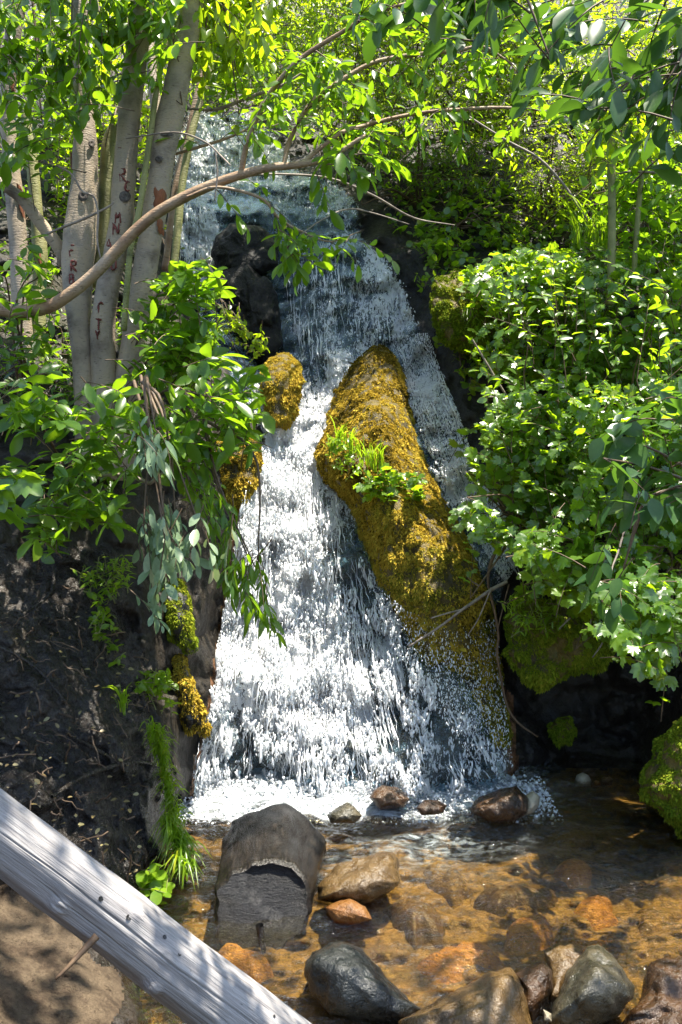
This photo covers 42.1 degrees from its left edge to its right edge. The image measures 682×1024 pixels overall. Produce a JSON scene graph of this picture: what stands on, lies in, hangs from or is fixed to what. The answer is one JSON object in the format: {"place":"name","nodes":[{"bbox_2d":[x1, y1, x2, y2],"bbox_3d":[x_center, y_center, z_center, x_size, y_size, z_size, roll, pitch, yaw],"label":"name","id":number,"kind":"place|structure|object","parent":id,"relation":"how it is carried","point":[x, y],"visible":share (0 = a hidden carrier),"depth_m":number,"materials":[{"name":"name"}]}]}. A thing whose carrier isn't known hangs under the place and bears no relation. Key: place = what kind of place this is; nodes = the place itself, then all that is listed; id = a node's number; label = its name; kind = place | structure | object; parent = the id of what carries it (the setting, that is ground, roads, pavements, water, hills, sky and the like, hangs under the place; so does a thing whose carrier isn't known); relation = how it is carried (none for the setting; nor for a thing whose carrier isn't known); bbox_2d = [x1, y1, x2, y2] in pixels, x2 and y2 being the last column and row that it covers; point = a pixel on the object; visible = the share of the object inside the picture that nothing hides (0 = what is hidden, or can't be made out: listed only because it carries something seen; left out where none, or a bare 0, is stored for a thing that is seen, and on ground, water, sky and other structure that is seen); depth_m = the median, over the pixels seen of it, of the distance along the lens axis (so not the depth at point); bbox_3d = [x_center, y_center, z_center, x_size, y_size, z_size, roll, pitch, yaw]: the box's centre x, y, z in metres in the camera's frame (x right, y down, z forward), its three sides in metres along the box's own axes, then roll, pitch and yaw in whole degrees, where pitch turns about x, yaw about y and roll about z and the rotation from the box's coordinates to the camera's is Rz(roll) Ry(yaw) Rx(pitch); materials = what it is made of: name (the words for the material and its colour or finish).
{"place":"outdoors","nodes":[
{"label":"outdoors","id":0,"kind":"place"},
{"bbox_2d":[0,879,123,1023],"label":"ground","id":1,"kind":"structure","parent":0,"point":[39,949],"depth_m":2.63,"materials":[{"name":"soil"}]},
{"bbox_2d":[0,543,178,1023],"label":"bank","id":2,"kind":"structure","parent":0,"point":[23,593],"depth_m":3.58,"materials":[{"name":"soil"}]},
{"bbox_2d":[0,464,46,531],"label":"lobed leaf bush","id":3,"kind":"object","parent":2,"relation":"on","point":[15,483],"visible":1,"depth_m":3.02,"materials":[{"name":"green plant"}]},
{"bbox_2d":[0,645,65,700],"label":"tree root","id":4,"kind":"object","parent":2,"relation":"attached to","point":[31,664],"visible":1,"depth_m":3.46,"materials":[{"name":"wood"}]},
{"bbox_2d":[0,581,159,882],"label":"twig litter","id":5,"kind":"object","parent":2,"relation":"on","point":[60,814],"visible":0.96,"depth_m":3.39,"materials":[{"name":"brown plant"}]},
{"bbox_2d":[0,616,160,889],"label":"leaf litter","id":6,"kind":"object","parent":2,"relation":"on","point":[37,781],"visible":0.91,"depth_m":3.36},
{"bbox_2d":[0,363,185,563],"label":"shrub","id":7,"kind":"object","parent":2,"relation":"on","point":[29,413],"visible":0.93,"depth_m":3.27,"materials":[{"name":"green plant"}]},
{"bbox_2d":[131,375,180,490],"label":"drooping branch","id":8,"kind":"object","parent":7,"relation":"hanging from","point":[149,446],"visible":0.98,"depth_m":3.14,"materials":[{"name":"green plant"}]},
{"bbox_2d":[70,554,135,604],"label":"herb","id":9,"kind":"object","parent":2,"relation":"on","point":[118,584],"visible":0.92,"depth_m":3.88,"materials":[{"name":"green plant"}]},
{"bbox_2d":[83,590,125,666],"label":"herb","id":10,"kind":"object","parent":2,"relation":"on","point":[101,615],"visible":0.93,"depth_m":3.82,"materials":[{"name":"green plant"}]},
{"bbox_2d":[50,760,158,797],"bbox_3d":[-0.903,1.053,3.495,0.039,0.179,0.871,1,2,15],"label":"tree root","id":11,"kind":"object","parent":2,"relation":"on","point":[87,774],"visible":0.94,"depth_m":3.38,"materials":[{"name":"wood"}]},
{"bbox_2d":[135,856,174,904],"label":"herb","id":12,"kind":"object","parent":2,"relation":"on","point":[154,884],"visible":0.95,"depth_m":3.33,"materials":[{"name":"green plant"}]},
{"bbox_2d":[133,668,181,716],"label":"herb","id":13,"kind":"object","parent":2,"relation":"on","point":[161,679],"visible":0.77,"depth_m":3.94,"materials":[{"name":"green plant"}]},
{"bbox_2d":[138,716,200,879],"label":"grass tuft","id":14,"kind":"object","parent":2,"relation":"on","point":[160,746],"visible":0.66,"depth_m":3.79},
{"bbox_2d":[149,811,211,892],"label":"grass tuft","id":15,"kind":"object","parent":2,"relation":"on","point":[183,860],"visible":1,"depth_m":3.52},
{"bbox_2d":[148,339,275,518],"bbox_3d":[-0.550,-0.344,3.708,0.562,0.761,1.022,-1,2,-16],"label":"shrub","id":16,"kind":"object","parent":2,"relation":"on","point":[241,420],"visible":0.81,"depth_m":3.46,"materials":[{"name":"green plant"}]},
{"bbox_2d":[130,375,238,634],"bbox_3d":[-0.696,-0.047,3.315,0.562,0.995,0.341,2,3,37],"label":"drooping branch","id":17,"kind":"object","parent":16,"relation":"hanging from","point":[167,556],"visible":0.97,"depth_m":3.24,"materials":[{"name":"green plant"}]},
{"bbox_2d":[177,415,286,647],"bbox_3d":[-0.450,0.065,3.486,0.428,0.965,0.460,1,2,19],"label":"drooping branch","id":18,"kind":"object","parent":16,"relation":"hanging from","point":[249,579],"visible":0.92,"depth_m":3.51,"materials":[{"name":"green plant"}]},
{"bbox_2d":[172,110,508,799],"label":"waterfall water","id":19,"kind":"structure","parent":0,"point":[281,595],"depth_m":5.54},
{"bbox_2d":[0,0,681,806],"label":"hillside","id":20,"kind":"structure","parent":0,"point":[614,714],"depth_m":5.61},
{"bbox_2d":[0,234,59,396],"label":"shrub","id":21,"kind":"object","parent":20,"relation":"on","point":[14,322],"visible":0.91,"depth_m":3.77,"materials":[{"name":"green plant"}]},
{"bbox_2d":[21,106,47,360],"bbox_3d":[-1.550,-1.269,4.514,0.104,1.587,0.188,-1,2,-33],"label":"tree","id":22,"kind":"object","parent":20,"relation":"on","point":[41,242],"visible":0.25,"depth_m":4.49,"materials":[{"name":"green plant"}]},
{"bbox_2d":[0,0,85,362],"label":"tree","id":23,"kind":"object","parent":20,"relation":"on","point":[15,153],"visible":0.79,"depth_m":3.96,"materials":[{"name":"grey plant"}]},
{"bbox_2d":[39,165,113,258],"bbox_3d":[-1.166,-1.306,3.882,0.336,0.406,0.060,0,2,0],"label":"dry stick","id":24,"kind":"object","parent":23,"relation":"attached to","point":[84,218],"visible":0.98,"depth_m":3.86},
{"bbox_2d":[0,2,112,275],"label":"background shrub","id":25,"kind":"object","parent":20,"relation":"on","point":[54,136],"visible":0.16,"depth_m":5.34,"materials":[{"name":"green plant"}]},
{"bbox_2d":[3,0,150,455],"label":"tree","id":26,"kind":"object","parent":20,"relation":"on","point":[80,257],"visible":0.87,"depth_m":4.10,"materials":[{"name":"grey plant"}]},
{"bbox_2d":[0,231,169,445],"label":"ground cover","id":27,"kind":"object","parent":20,"relation":"on","point":[55,349],"visible":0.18,"depth_m":4.42,"materials":[{"name":"green plant"}]},
{"bbox_2d":[24,0,200,259],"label":"background shrub","id":28,"kind":"object","parent":20,"relation":"on","point":[104,119],"visible":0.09,"depth_m":5.53,"materials":[{"name":"green plant"}]},
{"bbox_2d":[90,0,204,478],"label":"tree","id":29,"kind":"object","parent":20,"relation":"on","point":[143,19],"visible":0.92,"depth_m":4.03,"materials":[{"name":"grey plant"}]},
{"bbox_2d":[120,7,182,330],"bbox_3d":[-0.826,-1.601,3.969,0.352,1.563,0.031,0,2,9],"label":"tree","id":30,"kind":"object","parent":20,"relation":"on","point":[137,217],"visible":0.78,"depth_m":3.97,"materials":[{"name":"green plant"}]},
{"bbox_2d":[105,257,235,428],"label":"shrub","id":31,"kind":"object","parent":20,"relation":"on","point":[164,358],"visible":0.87,"depth_m":3.77,"materials":[{"name":"green plant"}]},
{"bbox_2d":[161,578,198,654],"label":"mossy rock","id":32,"kind":"object","parent":20,"relation":"on","point":[180,619],"visible":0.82,"depth_m":4.21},
{"bbox_2d":[161,69,202,270],"bbox_3d":[-0.807,-2.106,4.774,0.326,1.617,0.045,-1,2,-19],"label":"tree","id":33,"kind":"object","parent":20,"relation":"on","point":[168,237],"visible":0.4,"depth_m":4.75,"materials":[{"name":"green plant"}]},
{"bbox_2d":[170,653,211,738],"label":"mossy rock","id":34,"kind":"object","parent":20,"relation":"on","point":[193,712],"visible":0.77,"depth_m":4.23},
{"bbox_2d":[171,42,217,270],"bbox_3d":[-0.727,-2.094,4.737,0.411,1.644,0.055,-1,2,-33],"label":"tree","id":35,"kind":"object","parent":20,"relation":"on","point":[178,222],"visible":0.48,"depth_m":4.67,"materials":[{"name":"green plant"}]},
{"bbox_2d":[113,0,339,480],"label":"tree","id":36,"kind":"object","parent":20,"relation":"on","point":[208,22],"visible":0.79,"depth_m":4.03,"materials":[{"name":"grey plant"}]},
{"bbox_2d":[0,0,626,317],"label":"overhanging limb","id":37,"kind":"object","parent":36,"relation":"attached to","point":[335,157],"visible":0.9,"depth_m":3.60,"materials":[{"name":"green plant"}]},
{"bbox_2d":[216,438,264,514],"bbox_3d":[-0.646,-0.230,5.409,0.328,0.567,0.551,-1,2,-19],"label":"mossy rock","id":38,"kind":"object","parent":20,"relation":"on","point":[235,477],"visible":0.38,"depth_m":5.20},
{"bbox_2d":[211,298,269,366],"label":"shrub","id":39,"kind":"object","parent":20,"relation":"on","point":[237,324],"visible":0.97,"depth_m":5.06,"materials":[{"name":"green plant"}]},
{"bbox_2d":[211,223,278,273],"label":"cliff rock","id":40,"kind":"object","parent":20,"relation":"on","point":[231,248],"visible":0.81,"depth_m":6.50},
{"bbox_2d":[162,0,339,133],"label":"background shrub","id":41,"kind":"object","parent":20,"relation":"on","point":[280,9],"visible":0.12,"depth_m":7.25,"materials":[{"name":"green plant"}]},
{"bbox_2d":[220,264,282,362],"bbox_3d":[-0.669,-1.434,6.486,0.515,0.776,0.690,0,2,0],"label":"cliff rock","id":42,"kind":"object","parent":20,"relation":"on","point":[255,293],"visible":0.81,"depth_m":6.25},
{"bbox_2d":[259,352,306,431],"bbox_3d":[-0.386,-0.809,5.942,0.332,0.555,0.447,0,2,0],"label":"mossy rock","id":43,"kind":"object","parent":20,"relation":"on","point":[282,391],"visible":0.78,"depth_m":5.80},
{"bbox_2d":[187,436,518,810],"bbox_3d":[0.111,0.534,5.226,1.814,2.044,1.723,0,2,0],"label":"rock face","id":44,"kind":"object","parent":20,"relation":"attached to","point":[350,554],"visible":0.21,"depth_m":4.81},
{"bbox_2d":[507,581,567,610],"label":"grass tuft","id":45,"kind":"object","parent":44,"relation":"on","point":[517,601],"visible":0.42,"depth_m":4.50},
{"bbox_2d":[267,0,464,156],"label":"background shrub","id":46,"kind":"object","parent":20,"relation":"on","point":[358,58],"visible":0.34,"depth_m":6.61,"materials":[{"name":"green plant"}]},
{"bbox_2d":[313,344,513,751],"bbox_3d":[0.377,0.077,5.451,0.812,2.501,1.926,-1,2,-26],"label":"mossy rock","id":47,"kind":"object","parent":20,"relation":"on","point":[417,553],"visible":0.9,"depth_m":4.99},
{"bbox_2d":[325,432,363,481],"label":"herb","id":48,"kind":"object","parent":47,"relation":"on","point":[342,447],"visible":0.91,"depth_m":5.12,"materials":[{"name":"green plant"}]},
{"bbox_2d":[322,416,387,472],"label":"grass tuft","id":49,"kind":"object","parent":47,"relation":"on","point":[370,461],"visible":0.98,"depth_m":5.01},
{"bbox_2d":[353,462,429,502],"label":"herb","id":50,"kind":"object","parent":47,"relation":"on","point":[382,484],"visible":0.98,"depth_m":4.95,"materials":[{"name":"green plant"}]},
{"bbox_2d":[487,554,537,736],"bbox_3d":[0.910,0.702,4.680,0.305,1.012,0.083,-1,2,-21],"label":"dry stick","id":51,"kind":"object","parent":47,"relation":"hanging from","point":[497,646],"visible":0.89,"depth_m":4.67,"materials":[{"name":"wood"}]},
{"bbox_2d":[338,101,520,210],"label":"background shrub","id":52,"kind":"object","parent":20,"relation":"on","point":[417,164],"visible":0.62,"depth_m":6.91,"materials":[{"name":"green plant"}]},
{"bbox_2d":[402,229,505,400],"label":"ground cover","id":53,"kind":"object","parent":20,"relation":"on","point":[431,263],"visible":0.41,"depth_m":6.24,"materials":[{"name":"green plant"}]},
{"bbox_2d":[429,268,500,357],"bbox_3d":[0.804,-1.304,5.854,0.475,0.628,0.581,0,2,0],"label":"mossy rock","id":54,"kind":"object","parent":20,"relation":"on","point":[449,323],"visible":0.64,"depth_m":5.65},
{"bbox_2d":[458,264,500,303],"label":"herb","id":55,"kind":"object","parent":54,"relation":"on","point":[466,276],"visible":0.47,"depth_m":5.51,"materials":[{"name":"green plant"}]},
{"bbox_2d":[381,0,589,171],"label":"background shrub","id":56,"kind":"object","parent":20,"relation":"on","point":[497,98],"visible":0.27,"depth_m":6.30,"materials":[{"name":"green plant"}]},
{"bbox_2d":[448,472,525,598],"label":"lobed leaf bush","id":57,"kind":"object","parent":20,"relation":"on","point":[496,531],"visible":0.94,"depth_m":4.40,"materials":[{"name":"green plant"}]},
{"bbox_2d":[409,577,507,646],"bbox_3d":[0.604,0.503,4.495,0.528,0.359,0.067,0,2,-12],"label":"dry stick","id":58,"kind":"object","parent":57,"relation":"attached to","point":[487,592],"visible":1,"depth_m":4.51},
{"bbox_2d":[297,58,681,192],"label":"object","id":59,"kind":"object","parent":20,"relation":"on","point":[492,164],"visible":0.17,"depth_m":7.22,"materials":[{"name":"green plant"}]},
{"bbox_2d":[372,163,607,269],"bbox_3d":[1.024,-2.242,6.609,1.963,1.185,1.073,1,2,25],"label":"ground cover","id":60,"kind":"object","parent":20,"relation":"on","point":[449,212],"visible":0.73,"depth_m":6.54,"materials":[{"name":"green plant"}]},
{"bbox_2d":[448,361,603,547],"bbox_3d":[1.057,-0.218,4.740,0.894,1.168,0.934,0,2,0],"label":"lobed leaf bush","id":61,"kind":"object","parent":20,"relation":"on","point":[539,498],"visible":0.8,"depth_m":4.53,"materials":[{"name":"green plant"}]},
{"bbox_2d":[454,241,609,404],"bbox_3d":[1.199,-1.063,5.402,1.026,1.254,1.141,0,2,0],"label":"lobed leaf bush","id":62,"kind":"object","parent":20,"relation":"on","point":[531,271],"visible":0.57,"depth_m":5.08,"materials":[{"name":"green plant"}]},
{"bbox_2d":[467,97,640,242],"bbox_3d":[1.501,-2.342,6.091,1.347,1.171,1.335,0,2,0],"label":"background shrub","id":63,"kind":"object","parent":20,"relation":"on","point":[548,215],"visible":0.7,"depth_m":6.04,"materials":[{"name":"green plant"}]},
{"bbox_2d":[501,597,615,694],"bbox_3d":[1.179,0.712,4.848,0.646,0.513,0.658,0,2,0],"label":"mossy rock","id":64,"kind":"object","parent":20,"relation":"on","point":[538,662],"visible":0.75,"depth_m":4.62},
{"bbox_2d":[497,598,568,637],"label":"herb","id":65,"kind":"object","parent":64,"relation":"on","point":[517,620],"visible":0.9,"depth_m":4.47,"materials":[{"name":"green plant"}]},
{"bbox_2d":[546,716,577,749],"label":"mossy rock","id":66,"kind":"object","parent":20,"relation":"on","point":[561,731],"visible":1,"depth_m":4.98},
{"bbox_2d":[469,245,681,520],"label":"shrub","id":67,"kind":"object","parent":20,"relation":"on","point":[483,370],"visible":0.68,"depth_m":4.38,"materials":[{"name":"green plant"}]},
{"bbox_2d":[471,0,681,186],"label":"foreground branch","id":68,"kind":"object","parent":20,"relation":"on","point":[655,96],"visible":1,"depth_m":1.92,"materials":[{"name":"green plant"}]},
{"bbox_2d":[340,0,549,67],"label":"foreground branch","id":69,"kind":"object","parent":68,"relation":"attached to","point":[479,15],"visible":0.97,"depth_m":1.96,"materials":[{"name":"green plant"}]},
{"bbox_2d":[504,503,661,648],"bbox_3d":[1.225,0.296,4.360,0.722,0.695,1.231,1,2,29],"label":"lobed leaf bush","id":70,"kind":"object","parent":20,"relation":"on","point":[553,560],"visible":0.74,"depth_m":4.02,"materials":[{"name":"green plant"}]},
{"bbox_2d":[503,0,681,198],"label":"background shrub","id":71,"kind":"object","parent":20,"relation":"on","point":[609,26],"visible":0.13,"depth_m":5.67,"materials":[{"name":"green plant"}]},
{"bbox_2d":[551,174,635,253],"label":"grass tuft","id":72,"kind":"object","parent":20,"relation":"on","point":[590,238],"visible":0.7,"depth_m":5.24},
{"bbox_2d":[470,116,600,236],"bbox_3d":[1.130,-2.015,5.291,0.881,0.812,0.031,0,2,7],"label":"dry stick","id":73,"kind":"object","parent":72,"relation":"on","point":[541,161],"visible":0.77,"depth_m":5.28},
{"bbox_2d":[566,49,648,305],"bbox_3d":[1.401,-1.742,4.634,0.461,1.306,0.630,1,2,35],"label":"sapling","id":74,"kind":"object","parent":20,"relation":"on","point":[610,145],"visible":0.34,"depth_m":4.63,"materials":[{"name":"green plant"}]},
{"bbox_2d":[573,505,643,633],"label":"broad leaf branch","id":75,"kind":"object","parent":20,"relation":"on","point":[592,576],"visible":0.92,"depth_m":3.39,"materials":[{"name":"green plant"}]},
{"bbox_2d":[550,237,681,424],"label":"lobed leaf bush","id":76,"kind":"object","parent":20,"relation":"on","point":[627,341],"visible":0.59,"depth_m":4.75,"materials":[{"name":"green plant"}]},
{"bbox_2d":[555,338,681,575],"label":"lobed leaf bush","id":77,"kind":"object","parent":20,"relation":"on","point":[597,420],"visible":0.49,"depth_m":4.16,"materials":[{"name":"green plant"}]},
{"bbox_2d":[562,126,681,317],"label":"background shrub","id":78,"kind":"object","parent":20,"relation":"on","point":[665,204],"visible":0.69,"depth_m":4.88,"materials":[{"name":"green plant"}]},
{"bbox_2d":[579,545,681,720],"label":"lobed leaf bush","id":79,"kind":"object","parent":20,"relation":"on","point":[650,639],"visible":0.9,"depth_m":3.67,"materials":[{"name":"green plant"}]},
{"bbox_2d":[588,379,681,533],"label":"broad leaf branch","id":80,"kind":"object","parent":20,"relation":"on","point":[613,446],"visible":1,"depth_m":2.96,"materials":[{"name":"green plant"}]},
{"bbox_2d":[615,101,681,274],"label":"sapling","id":81,"kind":"object","parent":20,"relation":"on","point":[639,165],"visible":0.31,"depth_m":4.68,"materials":[{"name":"green plant"}]},
{"bbox_2d":[173,111,563,825],"bbox_3d":[-0.177,-1.132,6.455,2.471,5.469,4.835,0,2,0],"label":"spray","id":82,"kind":"object","parent":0,"point":[389,691],"visible":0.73,"depth_m":4.83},
{"bbox_2d":[121,751,681,1023],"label":"stream water","id":83,"kind":"structure","parent":0,"point":[372,808],"depth_m":3.66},
{"bbox_2d":[327,802,361,823],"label":"boulder","id":84,"kind":"object","parent":83,"relation":"in","point":[347,812],"visible":1,"depth_m":3.96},
{"bbox_2d":[325,899,371,924],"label":"boulder","id":85,"kind":"object","parent":83,"relation":"in","point":[349,911],"visible":0.99,"depth_m":3.20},
{"bbox_2d":[369,785,408,809],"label":"boulder","id":86,"kind":"object","parent":83,"relation":"on","point":[382,797],"visible":1,"depth_m":4.19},
{"bbox_2d":[416,800,446,814],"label":"boulder","id":87,"kind":"object","parent":83,"relation":"on","point":[430,807],"visible":1,"depth_m":4.04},
{"bbox_2d":[140,768,681,1023],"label":"stream bed","id":88,"kind":"object","parent":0,"point":[380,828],"visible":0.26,"depth_m":3.74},
{"bbox_2d":[0,788,311,1023],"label":"fallen log","id":89,"kind":"object","parent":88,"relation":"on","point":[145,944],"visible":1,"depth_m":2.14,"materials":[{"name":"grey wood"}]},
{"bbox_2d":[218,943,273,983],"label":"submerged stone","id":90,"kind":"object","parent":88,"relation":"on","point":[258,976],"visible":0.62,"depth_m":3.06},
{"bbox_2d":[214,803,325,953],"bbox_3d":[-0.290,1.492,3.570,0.452,0.438,0.848,0,2,0],"label":"cut stump","id":91,"kind":"object","parent":88,"relation":"on","point":[271,859],"visible":0.9,"depth_m":3.32,"materials":[{"name":"grey wood"}]},
{"bbox_2d":[317,852,399,903],"bbox_3d":[0.071,1.440,3.479,0.326,0.216,0.407,0,2,0],"label":"boulder","id":92,"kind":"object","parent":88,"relation":"on","point":[368,878],"visible":0.99,"depth_m":3.34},
{"bbox_2d":[304,941,420,1023],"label":"boulder","id":93,"kind":"object","parent":88,"relation":"on","point":[348,980],"visible":0.98,"depth_m":2.62,"materials":[{"name":"stone"}]},
{"bbox_2d":[383,901,445,949],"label":"submerged stone","id":94,"kind":"object","parent":88,"relation":"on","point":[415,925],"visible":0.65,"depth_m":3.33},
{"bbox_2d":[423,861,469,908],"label":"submerged stone","id":95,"kind":"object","parent":88,"relation":"on","point":[450,899],"visible":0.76,"depth_m":3.67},
{"bbox_2d":[416,941,504,984],"bbox_3d":[0.433,1.616,3.112,0.344,0.171,0.188,0,2,-14],"label":"submerged stone","id":96,"kind":"object","parent":88,"relation":"on","point":[468,956],"visible":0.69,"depth_m":3.10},
{"bbox_2d":[398,967,531,1023],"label":"boulder","id":97,"kind":"object","parent":88,"relation":"on","point":[494,997],"visible":1,"depth_m":2.42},
{"bbox_2d":[469,786,527,822],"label":"boulder","id":98,"kind":"object","parent":88,"relation":"on","point":[504,805],"visible":1,"depth_m":3.97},
{"bbox_2d":[473,884,557,916],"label":"submerged stone","id":99,"kind":"object","parent":88,"relation":"on","point":[494,903],"visible":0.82,"depth_m":3.52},
{"bbox_2d":[503,914,554,955],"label":"submerged stone","id":100,"kind":"object","parent":88,"relation":"on","point":[536,936],"visible":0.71,"depth_m":3.27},
{"bbox_2d":[515,963,552,1023],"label":"boulder","id":101,"kind":"object","parent":88,"relation":"on","point":[536,981],"visible":0.82,"depth_m":2.67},
{"bbox_2d":[543,940,582,1003],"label":"boulder","id":102,"kind":"object","parent":88,"relation":"on","point":[561,957],"visible":0.66,"depth_m":2.85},
{"bbox_2d":[553,858,591,888],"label":"submerged stone","id":103,"kind":"object","parent":88,"relation":"on","point":[585,876],"visible":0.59,"depth_m":3.76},
{"bbox_2d":[550,944,634,1023],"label":"boulder","id":104,"kind":"object","parent":88,"relation":"on","point":[597,986],"visible":0.99,"depth_m":2.52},
{"bbox_2d":[574,895,617,930],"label":"submerged stone","id":105,"kind":"object","parent":88,"relation":"on","point":[593,917],"visible":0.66,"depth_m":3.43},
{"bbox_2d":[621,955,681,1023],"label":"boulder","id":106,"kind":"object","parent":88,"relation":"on","point":[660,1001],"visible":1,"depth_m":2.60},
{"bbox_2d":[637,900,680,938],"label":"submerged stone","id":107,"kind":"object","parent":88,"relation":"on","point":[658,917],"visible":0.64,"depth_m":3.39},
{"bbox_2d":[639,716,681,839],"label":"mossy rock","id":108,"kind":"object","parent":88,"relation":"on","point":[660,781],"visible":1,"depth_m":3.90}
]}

